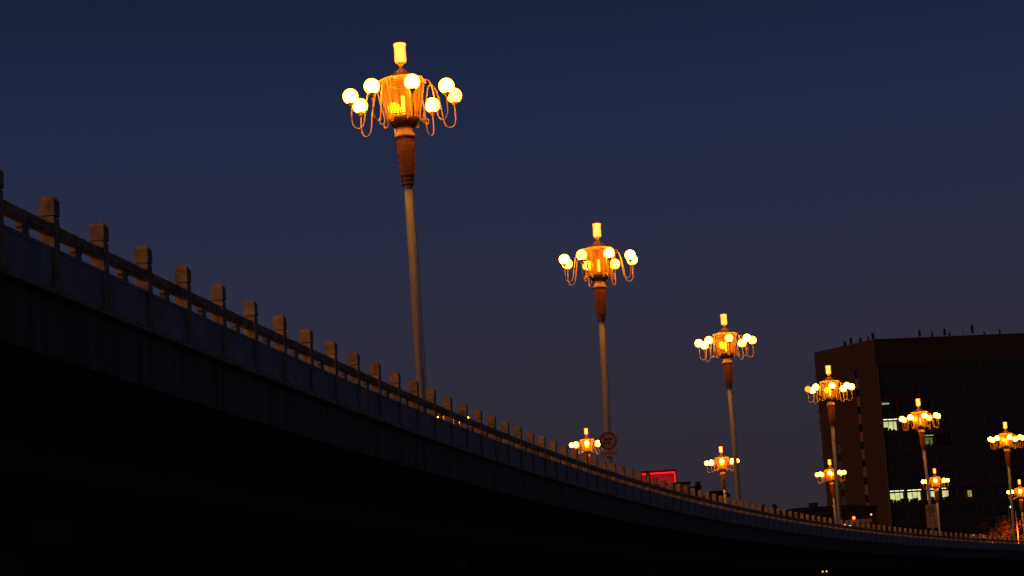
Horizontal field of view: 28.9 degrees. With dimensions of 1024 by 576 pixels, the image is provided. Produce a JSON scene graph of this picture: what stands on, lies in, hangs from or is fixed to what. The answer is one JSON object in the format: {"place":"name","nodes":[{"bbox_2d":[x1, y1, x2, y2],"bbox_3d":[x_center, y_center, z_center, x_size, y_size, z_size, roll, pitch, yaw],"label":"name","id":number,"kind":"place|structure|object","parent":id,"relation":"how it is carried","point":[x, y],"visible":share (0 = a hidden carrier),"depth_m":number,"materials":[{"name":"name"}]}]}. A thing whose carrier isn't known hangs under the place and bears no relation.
{"place":"outdoors","nodes":[
{"label":"outdoors","id":0,"kind":"place"},
{"bbox_2d":[0,0,1023,512],"label":"sky","id":1,"kind":"structure","parent":0,"point":[812,175],"materials":[{"name":"blue"}]},
{"bbox_2d":[640,469,676,488],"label":"building","id":2,"kind":"structure","parent":0,"point":[669,475],"depth_m":329.99,"materials":[{"name":"red paint"}]},
{"bbox_2d":[673,481,690,493],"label":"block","id":3,"kind":"structure","parent":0,"point":[687,483],"depth_m":299.93,"materials":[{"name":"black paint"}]},
{"bbox_2d":[690,486,701,495],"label":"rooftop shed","id":4,"kind":"structure","parent":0,"point":[697,488],"depth_m":303.74,"materials":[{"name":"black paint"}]},
{"bbox_2d":[703,490,730,501],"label":"house","id":5,"kind":"structure","parent":0,"point":[719,493],"depth_m":323.38,"materials":[{"name":"black paint"}]},
{"bbox_2d":[780,505,877,528],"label":"long shed","id":6,"kind":"structure","parent":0,"point":[848,512],"depth_m":330.67,"materials":[{"name":"black paint"}]},
{"bbox_2d":[807,502,818,506],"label":"roof vent","id":7,"kind":"object","parent":6,"relation":"on","point":[813,504],"visible":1,"depth_m":331.43,"materials":[{"name":"black paint"}]},
{"bbox_2d":[881,526,905,535],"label":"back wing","id":8,"kind":"structure","parent":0,"point":[902,527],"depth_m":342.01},
{"bbox_2d":[814,333,1023,543],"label":"office block","id":9,"kind":"structure","parent":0,"point":[969,389],"depth_m":402.24,"materials":[{"name":"black paint"}]},
{"bbox_2d":[878,365,893,376],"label":"window","id":10,"kind":"structure","parent":9,"relation":"in","point":[886,370],"depth_m":401.55,"materials":[{"name":"black glass"}]},
{"bbox_2d":[880,383,894,394],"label":"window","id":11,"kind":"structure","parent":9,"relation":"in","point":[885,388],"depth_m":400.96,"materials":[{"name":"black glass"}]},
{"bbox_2d":[881,401,896,412],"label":"window","id":12,"kind":"structure","parent":9,"relation":"in","point":[887,406],"depth_m":401.45,"materials":[{"name":"glass"}]},
{"bbox_2d":[883,418,898,430],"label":"window","id":13,"kind":"structure","parent":9,"relation":"in","point":[889,424],"depth_m":400.76,"materials":[{"name":"glass"}]},
{"bbox_2d":[885,436,899,448],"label":"window","id":14,"kind":"structure","parent":9,"relation":"in","point":[891,441],"depth_m":399.20,"materials":[{"name":"black glass"}]},
{"bbox_2d":[886,454,901,465],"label":"window","id":15,"kind":"structure","parent":9,"relation":"in","point":[892,459],"depth_m":398.71,"materials":[{"name":"black glass"}]},
{"bbox_2d":[888,472,903,483],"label":"window","id":16,"kind":"structure","parent":9,"relation":"in","point":[894,477],"depth_m":398.13,"materials":[{"name":"black glass"}]},
{"bbox_2d":[890,490,905,501],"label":"window","id":17,"kind":"structure","parent":9,"relation":"in","point":[895,495],"depth_m":398.42,"materials":[{"name":"glass"}]},
{"bbox_2d":[891,508,906,520],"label":"window","id":18,"kind":"structure","parent":9,"relation":"in","point":[897,513],"depth_m":396.96,"materials":[{"name":"black glass"}]},
{"bbox_2d":[896,364,910,376],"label":"window","id":19,"kind":"structure","parent":9,"relation":"in","point":[901,370],"depth_m":402.13,"materials":[{"name":"black glass"}]},
{"bbox_2d":[897,382,912,393],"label":"window","id":20,"kind":"structure","parent":9,"relation":"in","point":[903,387],"depth_m":401.55,"materials":[{"name":"black glass"}]},
{"bbox_2d":[899,400,913,411],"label":"window","id":21,"kind":"structure","parent":9,"relation":"in","point":[904,405],"depth_m":400.96,"materials":[{"name":"black glass"}]},
{"bbox_2d":[901,418,915,429],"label":"window","id":22,"kind":"structure","parent":9,"relation":"in","point":[910,423],"depth_m":400.37,"materials":[{"name":"black glass"}]},
{"bbox_2d":[902,435,917,447],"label":"window","id":23,"kind":"structure","parent":9,"relation":"in","point":[908,441],"depth_m":399.88,"materials":[{"name":"black glass"}]},
{"bbox_2d":[904,453,918,465],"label":"window","id":24,"kind":"structure","parent":9,"relation":"in","point":[910,458],"depth_m":399.30,"materials":[{"name":"black glass"}]},
{"bbox_2d":[906,471,920,482],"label":"window","id":25,"kind":"structure","parent":9,"relation":"in","point":[911,476],"depth_m":398.71,"materials":[{"name":"black glass"}]},
{"bbox_2d":[907,489,922,500],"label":"window","id":26,"kind":"structure","parent":9,"relation":"in","point":[913,494],"depth_m":399.00,"materials":[{"name":"glass"}]},
{"bbox_2d":[909,507,923,519],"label":"window","id":27,"kind":"structure","parent":9,"relation":"in","point":[914,512],"depth_m":397.55,"materials":[{"name":"black glass"}]},
{"bbox_2d":[911,525,924,536],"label":"window","id":28,"kind":"structure","parent":9,"relation":"in","point":[919,527],"depth_m":397.06,"materials":[{"name":"black glass"}]},
{"bbox_2d":[913,364,927,375],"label":"window","id":29,"kind":"structure","parent":9,"relation":"in","point":[918,369],"depth_m":402.72,"materials":[{"name":"black glass"}]},
{"bbox_2d":[914,381,929,393],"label":"window","id":30,"kind":"structure","parent":9,"relation":"in","point":[920,387],"depth_m":402.13,"materials":[{"name":"black glass"}]},
{"bbox_2d":[917,399,931,410],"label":"window","id":31,"kind":"structure","parent":9,"relation":"in","point":[924,403],"depth_m":402.72,"materials":[{"name":"glass"}]},
{"bbox_2d":[918,417,932,428],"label":"window","id":32,"kind":"structure","parent":9,"relation":"in","point":[930,423],"depth_m":401.06,"materials":[{"name":"black glass"}]},
{"bbox_2d":[920,434,934,446],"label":"window","id":33,"kind":"structure","parent":9,"relation":"in","point":[929,442],"depth_m":401.45,"materials":[{"name":"glass"}]},
{"bbox_2d":[921,452,936,464],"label":"window","id":34,"kind":"structure","parent":9,"relation":"in","point":[931,456],"depth_m":399.88,"materials":[{"name":"black glass"}]},
{"bbox_2d":[923,470,937,481],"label":"window","id":35,"kind":"structure","parent":9,"relation":"in","point":[930,472],"depth_m":399.30,"materials":[{"name":"black glass"}]},
{"bbox_2d":[925,488,939,499],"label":"window","id":36,"kind":"structure","parent":9,"relation":"in","point":[932,494],"depth_m":399.69,"materials":[{"name":"glass"}]},
{"bbox_2d":[928,524,942,534],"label":"window","id":37,"kind":"structure","parent":9,"relation":"in","point":[936,528],"depth_m":397.64,"materials":[{"name":"black glass"}]},
{"bbox_2d":[930,363,944,374],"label":"window","id":38,"kind":"structure","parent":9,"relation":"in","point":[935,368],"depth_m":403.31,"materials":[{"name":"black glass"}]},
{"bbox_2d":[932,380,946,392],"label":"window","id":39,"kind":"structure","parent":9,"relation":"in","point":[937,386],"depth_m":402.72,"materials":[{"name":"black glass"}]},
{"bbox_2d":[933,398,948,409],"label":"window","id":40,"kind":"structure","parent":9,"relation":"in","point":[940,403],"depth_m":402.13,"materials":[{"name":"black glass"}]},
{"bbox_2d":[935,416,949,427],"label":"window","id":41,"kind":"structure","parent":9,"relation":"in","point":[944,421],"depth_m":401.64,"materials":[{"name":"black glass"}]},
{"bbox_2d":[937,434,951,445],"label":"window","id":42,"kind":"structure","parent":9,"relation":"in","point":[942,439],"depth_m":402.13,"materials":[{"name":"glass"}]},
{"bbox_2d":[938,451,953,463],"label":"window","id":43,"kind":"structure","parent":9,"relation":"in","point":[944,457],"depth_m":400.47,"materials":[{"name":"black glass"}]},
{"bbox_2d":[940,469,954,480],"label":"window","id":44,"kind":"structure","parent":9,"relation":"in","point":[947,473],"depth_m":399.98,"materials":[{"name":"black glass"}]},
{"bbox_2d":[942,487,956,499],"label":"window","id":45,"kind":"structure","parent":9,"relation":"in","point":[947,493],"depth_m":400.37,"materials":[{"name":"glass"}]},
{"bbox_2d":[944,505,958,516],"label":"window","id":46,"kind":"structure","parent":9,"relation":"in","point":[949,510],"depth_m":398.81,"materials":[{"name":"black glass"}]},
{"bbox_2d":[945,523,959,534],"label":"window","id":47,"kind":"structure","parent":9,"relation":"in","point":[954,528],"depth_m":398.23,"materials":[{"name":"black glass"}]},
{"bbox_2d":[947,362,961,373],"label":"window","id":48,"kind":"structure","parent":9,"relation":"in","point":[953,367],"depth_m":403.91,"materials":[{"name":"black glass"}]},
{"bbox_2d":[949,380,963,391],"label":"window","id":49,"kind":"structure","parent":9,"relation":"in","point":[954,385],"depth_m":403.31,"materials":[{"name":"black glass"}]},
{"bbox_2d":[950,397,965,409],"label":"window","id":50,"kind":"structure","parent":9,"relation":"in","point":[956,403],"depth_m":402.72,"materials":[{"name":"black glass"}]},
{"bbox_2d":[952,415,966,426],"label":"window","id":51,"kind":"structure","parent":9,"relation":"in","point":[958,420],"depth_m":402.23,"materials":[{"name":"black glass"}]},
{"bbox_2d":[954,433,968,444],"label":"window","id":52,"kind":"structure","parent":9,"relation":"in","point":[959,438],"depth_m":401.64,"materials":[{"name":"black glass"}]},
{"bbox_2d":[955,450,970,462],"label":"window","id":53,"kind":"structure","parent":9,"relation":"in","point":[961,456],"depth_m":401.06,"materials":[{"name":"black glass"}]},
{"bbox_2d":[957,468,972,480],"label":"window","id":54,"kind":"structure","parent":9,"relation":"in","point":[966,473],"depth_m":400.47,"materials":[{"name":"black glass"}]},
{"bbox_2d":[959,486,974,498],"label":"window","id":55,"kind":"structure","parent":9,"relation":"in","point":[965,491],"depth_m":400.86,"materials":[{"name":"glass"}]},
{"bbox_2d":[961,504,975,516],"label":"window","id":56,"kind":"structure","parent":9,"relation":"in","point":[966,509],"depth_m":399.39,"materials":[{"name":"black glass"}]},
{"bbox_2d":[963,522,977,534],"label":"window","id":57,"kind":"structure","parent":9,"relation":"in","point":[968,528],"depth_m":398.81,"materials":[{"name":"black glass"}]},
{"bbox_2d":[964,361,978,373],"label":"window","id":58,"kind":"structure","parent":9,"relation":"in","point":[970,367],"depth_m":404.50,"materials":[{"name":"black glass"}]},
{"bbox_2d":[966,379,980,390],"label":"window","id":59,"kind":"structure","parent":9,"relation":"in","point":[971,384],"depth_m":403.91,"materials":[{"name":"black glass"}]},
{"bbox_2d":[967,396,982,408],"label":"window","id":60,"kind":"structure","parent":9,"relation":"in","point":[973,402],"depth_m":403.31,"materials":[{"name":"black glass"}]},
{"bbox_2d":[969,414,983,425],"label":"window","id":61,"kind":"structure","parent":9,"relation":"in","point":[975,419],"depth_m":402.82,"materials":[{"name":"black glass"}]},
{"bbox_2d":[971,432,985,443],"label":"window","id":62,"kind":"structure","parent":9,"relation":"in","point":[977,437],"depth_m":402.23,"materials":[{"name":"black glass"}]},
{"bbox_2d":[973,449,987,461],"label":"window","id":63,"kind":"structure","parent":9,"relation":"in","point":[978,455],"depth_m":401.64,"materials":[{"name":"black glass"}]},
{"bbox_2d":[974,467,989,479],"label":"window","id":64,"kind":"structure","parent":9,"relation":"in","point":[980,473],"depth_m":401.06,"materials":[{"name":"black glass"}]},
{"bbox_2d":[976,485,990,497],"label":"window","id":65,"kind":"structure","parent":9,"relation":"in","point":[983,490],"depth_m":400.57,"materials":[{"name":"black glass"}]},
{"bbox_2d":[978,503,992,515],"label":"window","id":66,"kind":"structure","parent":9,"relation":"in","point":[984,508],"depth_m":399.98,"materials":[{"name":"black glass"}]},
{"bbox_2d":[980,521,994,533],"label":"window","id":67,"kind":"structure","parent":9,"relation":"in","point":[992,522],"depth_m":399.39,"materials":[{"name":"black glass"}]},
{"bbox_2d":[981,361,995,372],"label":"window","id":68,"kind":"structure","parent":9,"relation":"in","point":[987,366],"depth_m":405.09,"materials":[{"name":"black glass"}]},
{"bbox_2d":[983,378,997,389],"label":"window","id":69,"kind":"structure","parent":9,"relation":"in","point":[990,383],"depth_m":404.50,"materials":[{"name":"black glass"}]},
{"bbox_2d":[984,396,999,407],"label":"window","id":70,"kind":"structure","parent":9,"relation":"in","point":[990,401],"depth_m":404.00,"materials":[{"name":"black glass"}]},
{"bbox_2d":[986,413,1000,425],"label":"window","id":71,"kind":"structure","parent":9,"relation":"in","point":[992,419],"depth_m":403.41,"materials":[{"name":"black glass"}]},
{"bbox_2d":[988,431,1002,442],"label":"window","id":72,"kind":"structure","parent":9,"relation":"in","point":[993,434],"depth_m":402.82,"materials":[{"name":"black glass"}]},
{"bbox_2d":[990,449,1004,460],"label":"window","id":73,"kind":"structure","parent":9,"relation":"in","point":[998,454],"depth_m":402.23,"materials":[{"name":"black glass"}]},
{"bbox_2d":[991,466,1006,478],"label":"window","id":74,"kind":"structure","parent":9,"relation":"in","point":[997,472],"depth_m":401.64,"materials":[{"name":"black glass"}]},
{"bbox_2d":[993,484,1008,496],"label":"window","id":75,"kind":"structure","parent":9,"relation":"in","point":[1001,489],"depth_m":401.15,"materials":[{"name":"black glass"}]},
{"bbox_2d":[995,502,1009,514],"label":"window","id":76,"kind":"structure","parent":9,"relation":"in","point":[1001,507],"depth_m":400.57,"materials":[{"name":"black glass"}]},
{"bbox_2d":[997,520,1011,531],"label":"window","id":77,"kind":"structure","parent":9,"relation":"in","point":[1007,522],"depth_m":400.08,"materials":[{"name":"black glass"}]},
{"bbox_2d":[998,360,1012,371],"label":"window","id":78,"kind":"structure","parent":9,"relation":"in","point":[1003,365],"depth_m":405.68,"materials":[{"name":"black glass"}]},
{"bbox_2d":[1000,377,1014,388],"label":"window","id":79,"kind":"structure","parent":9,"relation":"in","point":[1005,383],"depth_m":405.09,"materials":[{"name":"black glass"}]},
{"bbox_2d":[1001,395,1015,406],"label":"window","id":80,"kind":"structure","parent":9,"relation":"in","point":[1007,400],"depth_m":404.60,"materials":[{"name":"black glass"}]},
{"bbox_2d":[1003,412,1017,424],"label":"window","id":81,"kind":"structure","parent":9,"relation":"in","point":[1011,418],"depth_m":404.00,"materials":[{"name":"black glass"}]},
{"bbox_2d":[1005,430,1019,441],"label":"window","id":82,"kind":"structure","parent":9,"relation":"in","point":[1016,432],"depth_m":403.61,"materials":[{"name":"black glass"}]},
{"bbox_2d":[1010,448,1021,459],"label":"window","id":83,"kind":"structure","parent":9,"relation":"in","point":[1015,454],"depth_m":402.92,"materials":[{"name":"black glass"}]},
{"bbox_2d":[1010,465,1023,477],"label":"window","id":84,"kind":"structure","parent":9,"relation":"in","point":[1016,471],"depth_m":402.33,"materials":[{"name":"black glass"}]},
{"bbox_2d":[1011,483,1023,495],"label":"window","id":85,"kind":"structure","parent":9,"relation":"in","point":[1022,484],"depth_m":401.74,"materials":[{"name":"black glass"}]},
{"bbox_2d":[1014,519,1022,530],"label":"window","id":86,"kind":"structure","parent":9,"relation":"in","point":[1018,520],"depth_m":400.47,"materials":[{"name":"black glass"}]},
{"bbox_2d":[1013,501,1023,513],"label":"window","id":87,"kind":"structure","parent":9,"relation":"in","point":[1016,507],"depth_m":401.06,"materials":[{"name":"black glass"}]},
{"bbox_2d":[1015,359,1023,370],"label":"window","id":88,"kind":"structure","parent":9,"relation":"in","point":[1019,364],"depth_m":406.18,"materials":[{"name":"black glass"}]},
{"bbox_2d":[1016,377,1023,388],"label":"window","id":89,"kind":"structure","parent":9,"relation":"in","point":[1020,380],"depth_m":405.59,"materials":[{"name":"black glass"}]},
{"bbox_2d":[1018,394,1023,405],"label":"window","id":90,"kind":"structure","parent":9,"relation":"in","point":[1021,397],"depth_m":404.99,"materials":[{"name":"black glass"}]},
{"bbox_2d":[1020,412,1023,423],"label":"window","id":91,"kind":"structure","parent":9,"relation":"in","point":[1021,413],"depth_m":404.40,"materials":[{"name":"black glass"}]},
{"bbox_3d":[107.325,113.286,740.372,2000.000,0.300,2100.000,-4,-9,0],"label":"ground","id":92,"kind":"structure","parent":0,"visible":0},
{"bbox_2d":[0,265,1023,575],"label":"viaduct","id":93,"kind":"object","parent":92,"relation":"on","point":[130,447],"visible":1,"depth_m":40.39,"materials":[{"name":"concrete"}]},
{"bbox_2d":[343,42,461,412],"bbox_3d":[-2.639,-0.864,52.051,2.993,11.502,2.993,-5,-9,9],"label":"street lamp","id":94,"kind":"object","parent":93,"relation":"on","point":[402,121],"visible":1,"depth_m":52.25,"materials":[{"name":"metal"}]},
{"bbox_2d":[0,168,1023,549],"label":"stone balustrade","id":95,"kind":"object","parent":93,"relation":"on","point":[48,262],"visible":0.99,"depth_m":33.00,"materials":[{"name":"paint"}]},
{"bbox_2d":[559,223,636,470],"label":"street lamp","id":96,"kind":"object","parent":93,"relation":"on","point":[597,246],"visible":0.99,"depth_m":77.73,"materials":[{"name":"metal"}]},
{"bbox_2d":[599,432,617,456],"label":"prohibition sign","id":97,"kind":"object","parent":96,"relation":"attached to","point":[607,441],"visible":1,"depth_m":76.77,"materials":[{"name":"metal"}]},
{"bbox_2d":[695,314,755,505],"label":"street lamp","id":98,"kind":"object","parent":93,"relation":"on","point":[726,355],"visible":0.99,"depth_m":102.84,"materials":[{"name":"metal"}]},
{"bbox_2d":[805,365,854,523],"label":"street lamp","id":99,"kind":"object","parent":93,"relation":"on","point":[829,398],"visible":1,"depth_m":127.41,"materials":[{"name":"metal"}]},
{"bbox_2d":[843,522,868,532],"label":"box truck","id":100,"kind":"object","parent":93,"relation":"on","point":[866,523],"visible":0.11,"depth_m":166.07,"materials":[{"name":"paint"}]},
{"bbox_2d":[899,399,940,534],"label":"street lamp","id":101,"kind":"object","parent":93,"relation":"on","point":[921,426],"visible":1,"depth_m":151.38,"materials":[{"name":"metal"}]},
{"bbox_2d":[925,504,937,527],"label":"parking sign","id":102,"kind":"object","parent":101,"relation":"attached to","point":[931,516],"visible":1,"depth_m":150.15,"materials":[{"name":"metal"}]},
{"bbox_2d":[988,422,1023,539],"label":"street lamp","id":103,"kind":"object","parent":93,"relation":"on","point":[1007,446],"visible":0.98,"depth_m":174.61,"materials":[{"name":"metal"}]},
{"bbox_2d":[848,514,871,527],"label":"lit canopy","id":104,"kind":"object","parent":92,"relation":"on","point":[863,520],"visible":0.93,"depth_m":299.69,"materials":[{"name":"brown metal"}]},
{"bbox_2d":[972,516,1023,542],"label":"tree","id":105,"kind":"object","parent":92,"relation":"on","point":[1002,532],"visible":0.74,"depth_m":210.77,"materials":[{"name":"brown plant"}]},
{"bbox_2d":[1015,511,1022,575],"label":"slim pole","id":106,"kind":"object","parent":92,"relation":"on","point":[1017,528],"visible":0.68,"depth_m":210.07,"materials":[{"name":"metal"}]},
{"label":"road","id":107,"kind":"structure","parent":0,"visible":0},
{"bbox_2d":[815,460,845,518],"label":"street lamp","id":108,"kind":"object","parent":107,"relation":"on","point":[831,480],"visible":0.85,"depth_m":206.26,"materials":[{"name":"metal"}]},
{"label":"slip road","id":109,"kind":"structure","parent":0,"visible":0},
{"bbox_2d":[569,428,602,463],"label":"street lamp","id":110,"kind":"object","parent":109,"relation":"on","point":[585,440],"visible":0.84,"depth_m":180.49,"materials":[{"name":"paint"}]},
{"bbox_2d":[705,446,738,502],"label":"street lamp","id":111,"kind":"object","parent":109,"relation":"on","point":[722,470],"visible":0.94,"depth_m":184.29,"materials":[{"name":"metal"}]},
{"bbox_2d":[921,468,948,534],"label":"street lamp","id":112,"kind":"object","parent":109,"relation":"on","point":[937,486],"visible":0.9,"depth_m":230.42,"materials":[{"name":"metal"}]},
{"bbox_2d":[1007,480,1023,534],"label":"street lamp","id":113,"kind":"object","parent":109,"relation":"on","point":[1020,490],"visible":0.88,"depth_m":243.43,"materials":[{"name":"metal"}]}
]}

